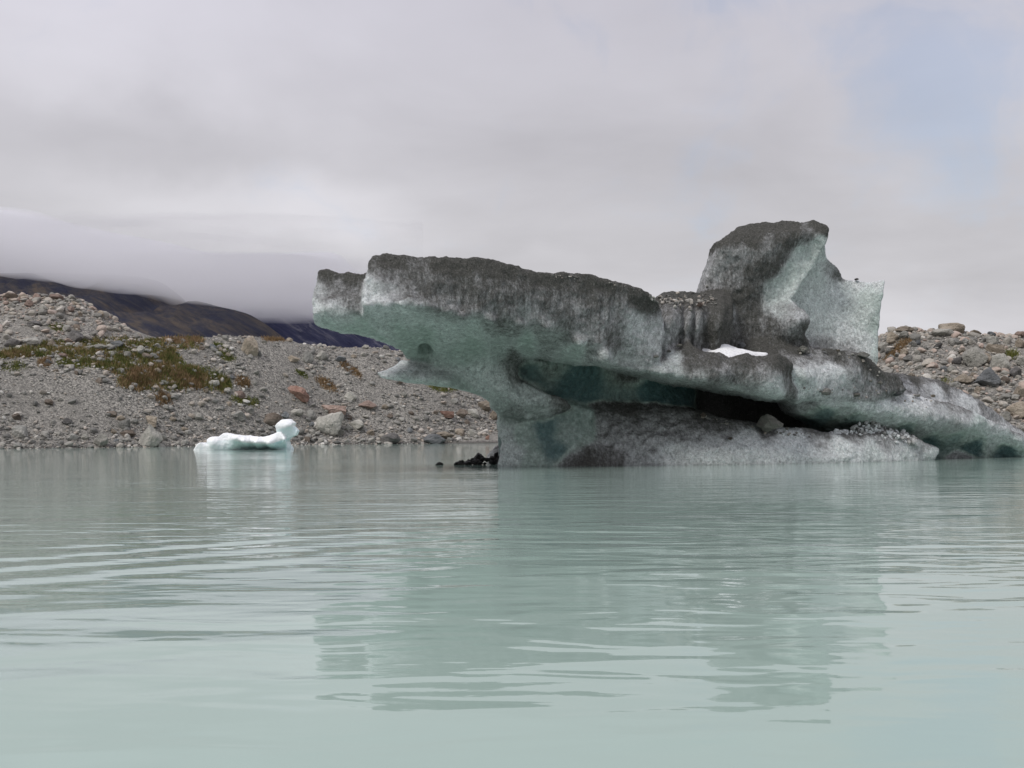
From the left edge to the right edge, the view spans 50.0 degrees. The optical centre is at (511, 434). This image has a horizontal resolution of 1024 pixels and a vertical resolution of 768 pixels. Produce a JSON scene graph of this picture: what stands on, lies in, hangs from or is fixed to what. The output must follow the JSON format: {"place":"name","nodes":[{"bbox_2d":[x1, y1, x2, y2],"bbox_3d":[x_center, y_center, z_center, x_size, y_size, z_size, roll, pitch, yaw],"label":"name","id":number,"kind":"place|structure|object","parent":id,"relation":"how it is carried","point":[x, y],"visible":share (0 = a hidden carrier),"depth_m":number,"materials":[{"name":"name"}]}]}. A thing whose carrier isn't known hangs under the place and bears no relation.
{"place":"outdoors","nodes":[
{"label":"outdoors","id":0,"kind":"place"},
{"bbox_2d":[0,273,285,339],"bbox_3d":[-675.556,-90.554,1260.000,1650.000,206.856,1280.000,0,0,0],"label":"mountain","id":1,"kind":"structure","parent":0,"point":[153,308],"depth_m":1136.71,"materials":[{"name":"stone"}]},
{"bbox_2d":[115,359,204,392],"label":"brown grass","id":2,"kind":"structure","parent":0,"point":[152,374],"depth_m":179.97,"materials":[{"name":"plant"}]},
{"bbox_2d":[0,294,497,448],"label":"moraine slope","id":3,"kind":"structure","parent":0,"point":[281,363],"depth_m":193.16,"materials":[{"name":"gravel"}]},
{"bbox_2d":[2,292,17,298],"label":"boulder","id":4,"kind":"object","parent":3,"relation":"on","point":[7,295],"visible":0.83,"depth_m":255.47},
{"bbox_2d":[4,339,20,346],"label":"boulder","id":5,"kind":"object","parent":3,"relation":"on","point":[12,342],"visible":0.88,"depth_m":233.78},
{"bbox_2d":[1,358,29,372],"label":"moss patch","id":6,"kind":"object","parent":3,"relation":"on","point":[16,363],"visible":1,"depth_m":172.01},
{"bbox_2d":[11,413,20,419],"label":"boulder","id":7,"kind":"object","parent":3,"relation":"on","point":[16,416],"visible":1,"depth_m":162.00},
{"bbox_2d":[1,348,36,358],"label":"grass patch","id":8,"kind":"object","parent":3,"relation":"on","point":[19,353],"visible":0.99,"depth_m":175.35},
{"bbox_2d":[12,425,28,438],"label":"boulder","id":9,"kind":"object","parent":3,"relation":"on","point":[19,431],"visible":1,"depth_m":159.12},
{"bbox_2d":[24,299,33,306],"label":"boulder","id":10,"kind":"object","parent":3,"relation":"on","point":[28,303],"visible":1,"depth_m":251.82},
{"bbox_2d":[21,337,38,344],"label":"boulder","id":11,"kind":"object","parent":3,"relation":"on","point":[32,340],"visible":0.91,"depth_m":234.71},
{"bbox_2d":[27,320,41,326],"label":"boulder","id":12,"kind":"object","parent":3,"relation":"on","point":[33,323],"visible":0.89,"depth_m":242.69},
{"bbox_2d":[37,356,52,367],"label":"bush","id":13,"kind":"object","parent":3,"relation":"on","point":[41,361],"visible":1,"depth_m":174.68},
{"bbox_2d":[44,399,52,404],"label":"boulder","id":14,"kind":"object","parent":3,"relation":"on","point":[48,402],"visible":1,"depth_m":166.57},
{"bbox_2d":[47,339,55,345],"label":"boulder","id":15,"kind":"object","parent":3,"relation":"on","point":[52,342],"visible":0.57,"depth_m":237.29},
{"bbox_2d":[49,294,63,298],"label":"boulder","id":16,"kind":"object","parent":3,"relation":"on","point":[55,296],"visible":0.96,"depth_m":255.90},
{"bbox_2d":[47,322,65,331],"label":"moss patch","id":17,"kind":"object","parent":3,"relation":"on","point":[57,329],"visible":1,"depth_m":244.52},
{"bbox_2d":[61,417,71,424],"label":"boulder","id":18,"kind":"object","parent":3,"relation":"on","point":[66,421],"visible":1,"depth_m":163.97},
{"bbox_2d":[54,354,84,369],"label":"moss patch","id":19,"kind":"object","parent":3,"relation":"on","point":[68,361],"visible":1,"depth_m":176.30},
{"bbox_2d":[0,291,144,347],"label":"hill rubble","id":20,"kind":"object","parent":3,"relation":"on","point":[68,326],"visible":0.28,"depth_m":250.38,"materials":[{"name":"stone"}]},
{"bbox_2d":[67,433,77,439],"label":"boulder","id":21,"kind":"object","parent":3,"relation":"on","point":[72,436],"visible":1,"depth_m":161.38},
{"bbox_2d":[67,330,83,341],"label":"boulder","id":22,"kind":"object","parent":3,"relation":"on","point":[74,336],"visible":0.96,"depth_m":242.11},
{"bbox_2d":[81,434,88,439],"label":"boulder","id":23,"kind":"object","parent":3,"relation":"on","point":[84,436],"visible":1,"depth_m":162.54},
{"bbox_2d":[92,344,108,349],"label":"boulder","id":24,"kind":"object","parent":3,"relation":"on","point":[99,346],"visible":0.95,"depth_m":181.41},
{"bbox_2d":[93,433,108,446],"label":"boulder","id":25,"kind":"object","parent":3,"relation":"on","point":[100,439],"visible":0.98,"depth_m":162.05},
{"bbox_2d":[107,411,116,416],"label":"boulder","id":26,"kind":"object","parent":3,"relation":"on","point":[113,413],"visible":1,"depth_m":168.97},
{"bbox_2d":[0,334,233,394],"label":"vegetation","id":27,"kind":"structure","parent":3,"relation":"on","point":[168,354],"depth_m":181.86,"materials":[{"name":"plant"}]},
{"bbox_2d":[111,340,122,347],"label":"boulder","id":28,"kind":"object","parent":3,"relation":"on","point":[119,342],"visible":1,"depth_m":182.72,"materials":[{"name":"stone"}]},
{"bbox_2d":[116,415,125,420],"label":"boulder","id":29,"kind":"object","parent":3,"relation":"on","point":[120,417],"visible":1,"depth_m":169.19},
{"bbox_2d":[118,418,130,428],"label":"boulder","id":30,"kind":"object","parent":3,"relation":"on","point":[123,424],"visible":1,"depth_m":168.18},
{"bbox_2d":[120,430,135,436],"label":"boulder","id":31,"kind":"object","parent":3,"relation":"on","point":[131,433],"visible":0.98,"depth_m":167.35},
{"bbox_2d":[136,345,143,353],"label":"boulder","id":32,"kind":"object","parent":3,"relation":"on","point":[140,349],"visible":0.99,"depth_m":183.07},
{"bbox_2d":[138,424,162,446],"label":"boulder","id":33,"kind":"object","parent":3,"relation":"on","point":[151,436],"visible":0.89,"depth_m":166.95,"materials":[{"name":"stone"}]},
{"bbox_2d":[146,416,156,426],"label":"boulder","id":34,"kind":"object","parent":3,"relation":"on","point":[152,420],"visible":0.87,"depth_m":171.53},
{"bbox_2d":[154,388,172,406],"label":"bush","id":35,"kind":"object","parent":3,"relation":"on","point":[160,397],"visible":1,"depth_m":177.51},
{"bbox_2d":[158,334,203,345],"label":"grass patch","id":36,"kind":"object","parent":3,"relation":"on","point":[178,340],"visible":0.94,"depth_m":192.66,"materials":[{"name":"plant"}]},
{"bbox_2d":[193,412,203,419],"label":"boulder","id":37,"kind":"object","parent":3,"relation":"on","point":[198,416],"visible":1,"depth_m":178.53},
{"bbox_2d":[188,365,231,390],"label":"moss patch","id":38,"kind":"object","parent":3,"relation":"on","point":[208,369],"visible":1,"depth_m":188.06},
{"bbox_2d":[209,380,219,386],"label":"boulder","id":39,"kind":"object","parent":3,"relation":"on","point":[214,382],"visible":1,"depth_m":186.05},
{"bbox_2d":[212,341,235,362],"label":"moss patch","id":40,"kind":"object","parent":3,"relation":"on","point":[224,353],"visible":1,"depth_m":194.14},
{"bbox_2d":[231,411,245,420],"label":"boulder","id":41,"kind":"object","parent":3,"relation":"on","point":[241,415],"visible":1,"depth_m":183.94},
{"bbox_2d":[235,391,244,398],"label":"boulder","id":42,"kind":"object","parent":3,"relation":"on","point":[241,394],"visible":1,"depth_m":187.85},
{"bbox_2d":[233,373,253,391],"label":"scrub strip","id":43,"kind":"object","parent":3,"relation":"on","point":[245,381],"visible":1,"depth_m":190.90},
{"bbox_2d":[229,394,259,407],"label":"moss patch","id":44,"kind":"object","parent":3,"relation":"on","point":[240,400],"visible":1,"depth_m":188.27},
{"bbox_2d":[0,334,497,448],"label":"shore rubble","id":45,"kind":"object","parent":3,"relation":"on","point":[322,439],"visible":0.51,"depth_m":186.83,"materials":[{"name":"gravel"}]},
{"bbox_2d":[241,336,258,355],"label":"boulder","id":46,"kind":"object","parent":3,"relation":"on","point":[250,345],"visible":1,"depth_m":197.65,"materials":[{"name":"stone"}]},
{"bbox_2d":[246,407,253,413],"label":"boulder","id":47,"kind":"object","parent":3,"relation":"on","point":[250,410],"visible":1,"depth_m":186.70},
{"bbox_2d":[263,412,281,425],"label":"boulder","id":48,"kind":"object","parent":3,"relation":"on","point":[273,418],"visible":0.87,"depth_m":187.92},
{"bbox_2d":[261,335,285,342],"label":"grass tuft","id":49,"kind":"object","parent":3,"relation":"on","point":[270,339],"visible":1,"depth_m":207.36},
{"bbox_2d":[281,411,288,418],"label":"boulder","id":50,"kind":"object","parent":3,"relation":"on","point":[285,414],"visible":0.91,"depth_m":191.40,"materials":[{"name":"stone"}]},
{"bbox_2d":[288,355,299,361],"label":"boulder","id":51,"kind":"object","parent":3,"relation":"on","point":[291,358],"visible":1,"depth_m":204.32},
{"bbox_2d":[291,409,303,415],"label":"boulder","id":52,"kind":"object","parent":3,"relation":"on","point":[298,412],"visible":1,"depth_m":193.91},
{"bbox_2d":[288,385,309,401],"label":"boulder","id":53,"kind":"object","parent":3,"relation":"on","point":[300,394],"visible":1,"depth_m":197.24,"materials":[{"name":"stone"}]},
{"bbox_2d":[296,368,307,378],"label":"scrub strip","id":54,"kind":"object","parent":3,"relation":"on","point":[302,373],"visible":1,"depth_m":202.92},
{"bbox_2d":[302,351,313,363],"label":"boulder","id":55,"kind":"object","parent":3,"relation":"on","point":[307,357],"visible":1,"depth_m":206.84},
{"bbox_2d":[306,409,315,419],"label":"boulder","id":56,"kind":"object","parent":3,"relation":"on","point":[310,413],"visible":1,"depth_m":195.54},
{"bbox_2d":[316,351,327,359],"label":"boulder","id":57,"kind":"object","parent":3,"relation":"on","point":[321,355],"visible":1,"depth_m":209.86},
{"bbox_2d":[314,374,338,392],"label":"scrub strip","id":58,"kind":"object","parent":3,"relation":"on","point":[327,387],"visible":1,"depth_m":204.38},
{"bbox_2d":[315,412,343,435],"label":"boulder","id":59,"kind":"object","parent":3,"relation":"on","point":[330,424],"visible":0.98,"depth_m":193.86,"materials":[{"name":"stone"}]},
{"bbox_2d":[321,405,346,414],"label":"boulder","id":60,"kind":"object","parent":3,"relation":"on","point":[334,408],"visible":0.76,"depth_m":198.13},
{"bbox_2d":[335,356,345,361],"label":"boulder","id":61,"kind":"object","parent":3,"relation":"on","point":[338,358],"visible":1,"depth_m":212.05,"materials":[{"name":"stone"}]},
{"bbox_2d":[344,392,356,400],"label":"boulder","id":62,"kind":"object","parent":3,"relation":"on","point":[350,396],"visible":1,"depth_m":203.45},
{"bbox_2d":[339,359,362,379],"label":"scrub strip","id":63,"kind":"object","parent":3,"relation":"on","point":[358,373],"visible":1,"depth_m":210.96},
{"bbox_2d":[350,419,363,429],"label":"boulder","id":64,"kind":"object","parent":3,"relation":"on","point":[357,424],"visible":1,"depth_m":197.81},
{"bbox_2d":[358,400,376,408],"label":"boulder","id":65,"kind":"object","parent":3,"relation":"on","point":[368,404],"visible":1,"depth_m":203.35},
{"bbox_2d":[366,429,374,435],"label":"boulder","id":66,"kind":"object","parent":3,"relation":"on","point":[370,432],"visible":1,"depth_m":198.11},
{"bbox_2d":[380,433,400,443],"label":"boulder","id":67,"kind":"object","parent":3,"relation":"on","point":[393,438],"visible":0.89,"depth_m":196.56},
{"bbox_2d":[423,434,445,443],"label":"boulder","id":68,"kind":"object","parent":3,"relation":"on","point":[434,438],"visible":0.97,"depth_m":201.11,"materials":[{"name":"stone"}]},
{"bbox_2d":[428,385,457,392],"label":"moss patch","id":69,"kind":"object","parent":3,"relation":"on","point":[436,388],"visible":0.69,"depth_m":217.33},
{"bbox_2d":[436,431,453,438],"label":"boulder","id":70,"kind":"object","parent":3,"relation":"on","point":[444,434],"visible":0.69,"depth_m":204.12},
{"bbox_2d":[440,411,453,417],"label":"boulder","id":71,"kind":"object","parent":3,"relation":"on","point":[448,414],"visible":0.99,"depth_m":210.75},
{"bbox_2d":[455,428,464,435],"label":"boulder","id":72,"kind":"object","parent":3,"relation":"on","point":[460,431],"visible":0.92,"depth_m":208.23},
{"bbox_2d":[456,409,467,417],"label":"boulder","id":73,"kind":"object","parent":3,"relation":"on","point":[462,413],"visible":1,"depth_m":213.80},
{"bbox_2d":[467,429,476,435],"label":"boulder","id":74,"kind":"object","parent":3,"relation":"on","point":[471,432],"visible":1,"depth_m":209.12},
{"bbox_2d":[468,409,479,417],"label":"boulder","id":75,"kind":"object","parent":3,"relation":"on","point":[474,413],"visible":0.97,"depth_m":216.55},
{"bbox_2d":[478,400,490,411],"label":"boulder","id":76,"kind":"object","parent":3,"relation":"on","point":[484,405],"visible":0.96,"depth_m":220.42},
{"bbox_2d":[490,410,496,419],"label":"boulder","id":77,"kind":"object","parent":3,"relation":"on","point":[493,415],"visible":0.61,"depth_m":220.23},
{"bbox_2d":[163,283,398,350],"bbox_3d":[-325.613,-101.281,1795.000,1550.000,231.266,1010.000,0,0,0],"label":"mountain","id":78,"kind":"structure","parent":0,"point":[285,312],"depth_m":1480.83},
{"bbox_2d":[0,443,1023,767],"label":"lake water","id":79,"kind":"structure","parent":0,"point":[338,607],"depth_m":9.91,"materials":[{"name":"liquid"}]},
{"bbox_2d":[194,419,298,449],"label":"ice floe","id":80,"kind":"object","parent":79,"relation":"on","point":[287,430],"visible":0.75,"depth_m":126.85,"materials":[{"name":"ice"}]},
{"bbox_2d":[474,453,484,459],"bbox_3d":[-1.771,1.256,59.371,0.650,0.563,0.547,0,0,-10],"label":"wet rock","id":81,"kind":"object","parent":79,"relation":"on","point":[478,455],"visible":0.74,"depth_m":59.15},
{"bbox_2d":[312,220,1023,466],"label":"iceberg","id":82,"kind":"object","parent":79,"relation":"in","point":[563,369],"visible":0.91,"depth_m":55.44,"materials":[{"name":"ice"}]},
{"bbox_2d":[551,274,932,436],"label":"loose gravel","id":83,"kind":"structure","parent":82,"relation":"on","point":[668,299],"depth_m":55.56,"materials":[{"name":"gravel"}]},
{"bbox_2d":[756,414,783,429],"bbox_3d":[13.334,-0.642,56.791,0.978,0.861,1.100,0,0,-30],"label":"stone","id":84,"kind":"object","parent":82,"relation":"on","point":[768,422],"visible":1,"depth_m":56.52,"materials":[{"name":"stone"}]},
{"bbox_2d":[797,346,807,352],"bbox_3d":[15.115,-4.421,57.016,0.550,0.396,0.394,0,0,-11],"label":"stone","id":85,"kind":"object","parent":82,"relation":"on","point":[802,349],"visible":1,"depth_m":56.86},
{"bbox_2d":[821,388,830,394],"bbox_3d":[16.328,-2.218,57.014,0.571,0.388,0.437,11,2,-7],"label":"stone","id":86,"kind":"object","parent":82,"relation":"on","point":[826,391],"visible":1,"depth_m":56.86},
{"bbox_2d":[857,352,869,356],"bbox_3d":[18.700,-4.246,58.468,0.766,0.305,0.499,0,0,-12],"label":"stone","id":87,"kind":"object","parent":82,"relation":"on","point":[863,354],"visible":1,"depth_m":58.26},
{"bbox_2d":[0,0,1023,335],"label":"sky","id":88,"kind":"structure","parent":0,"point":[279,143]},
{"bbox_2d":[877,331,1023,426],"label":"moraine mound","id":89,"kind":"object","parent":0,"point":[963,367],"visible":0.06,"depth_m":112.53,"materials":[{"name":"gravel"}]},
{"bbox_2d":[878,342,886,349],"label":"boulder","id":90,"kind":"object","parent":89,"relation":"on","point":[881,345],"visible":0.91,"depth_m":118.55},
{"bbox_2d":[886,331,898,343],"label":"boulder","id":91,"kind":"object","parent":89,"relation":"on","point":[892,337],"visible":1,"depth_m":118.34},
{"bbox_2d":[880,337,911,361],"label":"grass tuft","id":92,"kind":"object","parent":89,"relation":"on","point":[902,344],"visible":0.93,"depth_m":117.06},
{"bbox_2d":[892,326,914,331],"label":"boulder","id":93,"kind":"object","parent":89,"relation":"on","point":[905,328],"visible":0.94,"depth_m":119.33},
{"bbox_2d":[899,331,908,339],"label":"boulder","id":94,"kind":"object","parent":89,"relation":"on","point":[903,334],"visible":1,"depth_m":117.67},
{"bbox_2d":[900,348,908,354],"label":"boulder","id":95,"kind":"object","parent":89,"relation":"on","point":[904,351],"visible":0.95,"depth_m":114.94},
{"bbox_2d":[903,355,911,360],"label":"boulder","id":96,"kind":"object","parent":89,"relation":"on","point":[907,358],"visible":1,"depth_m":113.73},
{"bbox_2d":[931,328,952,335],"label":"boulder","id":97,"kind":"object","parent":89,"relation":"on","point":[939,332],"visible":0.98,"depth_m":118.13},
{"bbox_2d":[877,325,1023,430],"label":"mound rubble","id":98,"kind":"object","parent":89,"relation":"on","point":[919,334],"visible":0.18,"depth_m":112.92,"materials":[{"name":"stone"}]},
{"bbox_2d":[938,323,964,332],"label":"boulder","id":99,"kind":"object","parent":89,"relation":"on","point":[959,327],"visible":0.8,"depth_m":118.64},
{"bbox_2d":[947,365,956,372],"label":"boulder","id":100,"kind":"object","parent":89,"relation":"on","point":[950,368],"visible":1,"depth_m":109.44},
{"bbox_2d":[949,381,958,386],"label":"boulder","id":101,"kind":"object","parent":89,"relation":"on","point":[954,384],"visible":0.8,"depth_m":105.71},
{"bbox_2d":[952,357,961,363],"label":"boulder","id":102,"kind":"object","parent":89,"relation":"on","point":[957,360],"visible":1,"depth_m":111.48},
{"bbox_2d":[953,374,972,383],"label":"boulder","id":103,"kind":"object","parent":89,"relation":"on","point":[964,378],"visible":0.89,"depth_m":106.97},
{"bbox_2d":[962,346,987,367],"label":"boulder","id":104,"kind":"object","parent":89,"relation":"on","point":[974,356],"visible":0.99,"depth_m":110.58,"materials":[{"name":"stone"}]},
{"bbox_2d":[974,386,983,392],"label":"boulder","id":105,"kind":"object","parent":89,"relation":"on","point":[977,389],"visible":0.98,"depth_m":104.86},
{"bbox_2d":[973,367,1000,386],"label":"boulder","id":106,"kind":"object","parent":89,"relation":"on","point":[989,376],"visible":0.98,"depth_m":106.28,"materials":[{"name":"stone"}]},
{"bbox_2d":[986,336,998,344],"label":"boulder","id":107,"kind":"object","parent":89,"relation":"on","point":[992,339],"visible":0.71,"depth_m":115.59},
{"bbox_2d":[985,344,1004,353],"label":"boulder","id":108,"kind":"object","parent":89,"relation":"on","point":[997,348],"visible":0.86,"depth_m":113.10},
{"bbox_2d":[989,353,1010,369],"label":"boulder","id":109,"kind":"object","parent":89,"relation":"on","point":[1000,360],"visible":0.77,"depth_m":109.53,"materials":[{"name":"stone"}]},
{"bbox_2d":[1000,376,1010,383],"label":"boulder","id":110,"kind":"object","parent":89,"relation":"on","point":[1005,379],"visible":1,"depth_m":106.73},
{"bbox_2d":[1001,411,1010,420],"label":"boulder","id":111,"kind":"object","parent":89,"relation":"on","point":[1006,415],"visible":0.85,"depth_m":99.69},
{"bbox_2d":[1005,347,1020,359],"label":"grass tuft","id":112,"kind":"object","parent":89,"relation":"on","point":[1011,351],"visible":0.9,"depth_m":114.18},
{"bbox_2d":[1005,401,1023,418],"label":"boulder","id":113,"kind":"object","parent":89,"relation":"on","point":[1016,408],"visible":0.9,"depth_m":100.06,"materials":[{"name":"stone"}]},
{"bbox_2d":[1009,367,1021,377],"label":"boulder","id":114,"kind":"object","parent":89,"relation":"on","point":[1014,371],"visible":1,"depth_m":108.26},
{"bbox_2d":[1013,386,1023,397],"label":"boulder","id":115,"kind":"object","parent":89,"relation":"on","point":[1018,390],"visible":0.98,"depth_m":103.70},
{"bbox_2d":[1014,355,1023,365],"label":"boulder","id":116,"kind":"object","parent":89,"relation":"on","point":[1019,360],"visible":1,"depth_m":111.64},
{"bbox_2d":[1014,331,1023,336],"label":"boulder","id":117,"kind":"object","parent":89,"relation":"on","point":[1020,333],"visible":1,"depth_m":119.12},
{"bbox_2d":[1015,339,1023,347],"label":"boulder","id":118,"kind":"object","parent":89,"relation":"on","point":[1019,343],"visible":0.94,"depth_m":117.01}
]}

